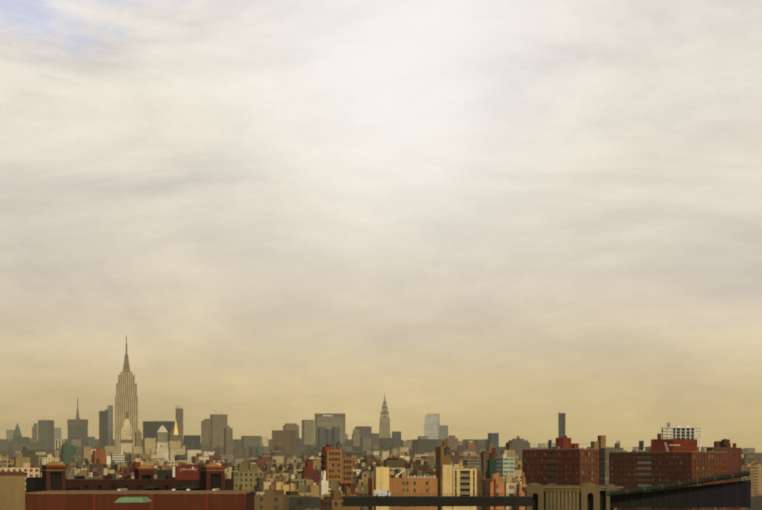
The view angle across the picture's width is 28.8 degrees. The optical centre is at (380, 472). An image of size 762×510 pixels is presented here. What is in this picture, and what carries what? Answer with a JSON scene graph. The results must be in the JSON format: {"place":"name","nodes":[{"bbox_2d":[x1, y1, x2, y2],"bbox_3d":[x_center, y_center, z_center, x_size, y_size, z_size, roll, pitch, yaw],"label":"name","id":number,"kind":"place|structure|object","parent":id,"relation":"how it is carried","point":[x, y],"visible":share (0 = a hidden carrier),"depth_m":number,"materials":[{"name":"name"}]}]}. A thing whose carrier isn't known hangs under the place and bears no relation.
{"place":"outdoors","nodes":[
{"label":"outdoors","id":0,"kind":"place"},
{"bbox_2d":[0,471,24,509],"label":"tan building","id":1,"kind":"structure","parent":0,"point":[12,490],"depth_m":249.15,"materials":[{"name":"beige concrete"}]},
{"bbox_2d":[6,405,619,459],"bbox_3d":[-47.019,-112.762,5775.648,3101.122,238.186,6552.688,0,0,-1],"label":"skyline","id":2,"kind":"structure","parent":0,"point":[216,429],"depth_m":4795.70},
{"bbox_2d":[0,0,761,452],"label":"sky","id":3,"kind":"structure","parent":0,"point":[503,217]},
{"bbox_2d":[368,458,437,509],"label":"orange brick building","id":4,"kind":"structure","parent":0,"point":[413,485],"depth_m":652.76,"materials":[{"name":"orange brick"}]},
{"bbox_2d":[343,494,532,505],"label":"elevated roadway","id":5,"kind":"structure","parent":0,"point":[444,500],"depth_m":480.43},
{"bbox_2d":[374,490,390,496],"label":"truck","id":6,"kind":"object","parent":5,"relation":"on","point":[381,493],"visible":0.92,"depth_m":486.11,"materials":[{"name":"white metal"}]},
{"bbox_2d":[741,495,761,509],"bbox_3d":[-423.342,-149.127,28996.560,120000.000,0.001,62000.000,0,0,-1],"label":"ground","id":7,"kind":"structure","parent":0,"point":[756,502],"depth_m":1636.38,"materials":[{"name":"grey concrete"}]},
{"bbox_2d":[67,397,87,446],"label":"skyscraper","id":8,"kind":"structure","parent":7,"relation":"on","point":[77,427],"depth_m":5597.95,"materials":[{"name":"grey concrete"}]},
{"bbox_2d":[115,334,137,453],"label":"skyscraper","id":9,"kind":"structure","parent":7,"relation":"on","point":[126,397],"depth_m":4693.05,"materials":[{"name":"beige stone"}]},
{"bbox_2d":[121,410,132,453],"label":"tower","id":10,"kind":"structure","parent":7,"relation":"on","point":[126,438],"depth_m":3709.92,"materials":[{"name":"beige stone"}]},
{"bbox_2d":[25,460,254,509],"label":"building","id":11,"kind":"structure","parent":7,"relation":"on","point":[189,487],"depth_m":374.94,"materials":[{"name":"brown brick"}]},
{"bbox_2d":[156,421,168,459],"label":"tower","id":12,"kind":"structure","parent":7,"relation":"on","point":[162,450],"depth_m":3014.20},
{"bbox_2d":[169,420,182,448],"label":"tower","id":13,"kind":"structure","parent":7,"relation":"on","point":[175,434],"depth_m":3910.44,"materials":[{"name":"gold metal"}]},
{"bbox_2d":[0,460,521,509],"bbox_3d":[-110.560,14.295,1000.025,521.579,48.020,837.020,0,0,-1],"label":"city","id":14,"kind":"object","parent":7,"relation":"on","point":[295,492],"visible":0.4,"depth_m":819.89},
{"bbox_2d":[315,413,345,444],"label":"skyscraper","id":15,"kind":"structure","parent":7,"relation":"on","point":[328,420],"depth_m":5397.00,"materials":[{"name":"grey concrete"}]},
{"bbox_2d":[321,442,352,487],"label":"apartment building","id":16,"kind":"structure","parent":7,"relation":"on","point":[335,466],"depth_m":802.69,"materials":[{"name":"orange brick"}]},
{"bbox_2d":[0,435,741,509],"bbox_3d":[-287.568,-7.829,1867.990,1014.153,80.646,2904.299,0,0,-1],"label":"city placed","id":17,"kind":"object","parent":7,"relation":"on","point":[493,464],"visible":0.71,"depth_m":1002.75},
{"bbox_2d":[25,406,731,478],"bbox_3d":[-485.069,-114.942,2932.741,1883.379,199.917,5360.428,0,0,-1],"label":"rooftop structures","id":18,"kind":"object","parent":17,"relation":"on","point":[641,445],"visible":0.67,"depth_m":421.96,"materials":[{"name":"brown brick"}]},
{"bbox_2d":[523,482,623,509],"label":"bridge anchorage","id":19,"kind":"object","parent":17,"relation":"on","point":[588,496],"visible":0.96,"depth_m":601.13,"materials":[{"name":"beige stone"}]},
{"bbox_2d":[607,469,750,507],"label":"bridge cable and truss","id":20,"kind":"object","parent":17,"relation":"on","point":[737,494],"visible":1,"depth_m":565.76,"materials":[{"name":"black metal"}]},
{"bbox_2d":[0,451,761,508],"bbox_3d":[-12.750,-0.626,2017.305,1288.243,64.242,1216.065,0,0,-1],"label":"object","id":21,"kind":"object","parent":7,"relation":"on","point":[365,463],"visible":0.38,"depth_m":2075.25,"materials":[{"name":"brown brick"}]},
{"bbox_2d":[0,439,761,465],"bbox_3d":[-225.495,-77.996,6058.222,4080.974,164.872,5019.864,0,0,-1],"label":"city","id":22,"kind":"object","parent":7,"relation":"on","point":[7,447],"visible":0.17,"depth_m":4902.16},
{"bbox_2d":[379,394,390,438],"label":"skyscraper","id":23,"kind":"structure","parent":7,"relation":"on","point":[384,429],"depth_m":5710.23,"materials":[{"name":"metal"}]},
{"bbox_2d":[424,413,439,438],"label":"skyscraper","id":24,"kind":"structure","parent":7,"relation":"on","point":[431,425],"depth_m":6213.43,"materials":[{"name":"grey concrete"}]},
{"bbox_2d":[442,465,476,509],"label":"apartment building","id":25,"kind":"structure","parent":7,"relation":"on","point":[458,482],"depth_m":751.15,"materials":[{"name":"beige concrete"}]},
{"bbox_2d":[522,433,726,509],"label":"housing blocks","id":26,"kind":"structure","parent":7,"relation":"on","point":[666,461],"depth_m":748.61,"materials":[{"name":"red brick"}]},
{"bbox_2d":[660,423,702,450],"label":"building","id":27,"kind":"structure","parent":7,"relation":"on","point":[686,432],"depth_m":1005.90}
]}

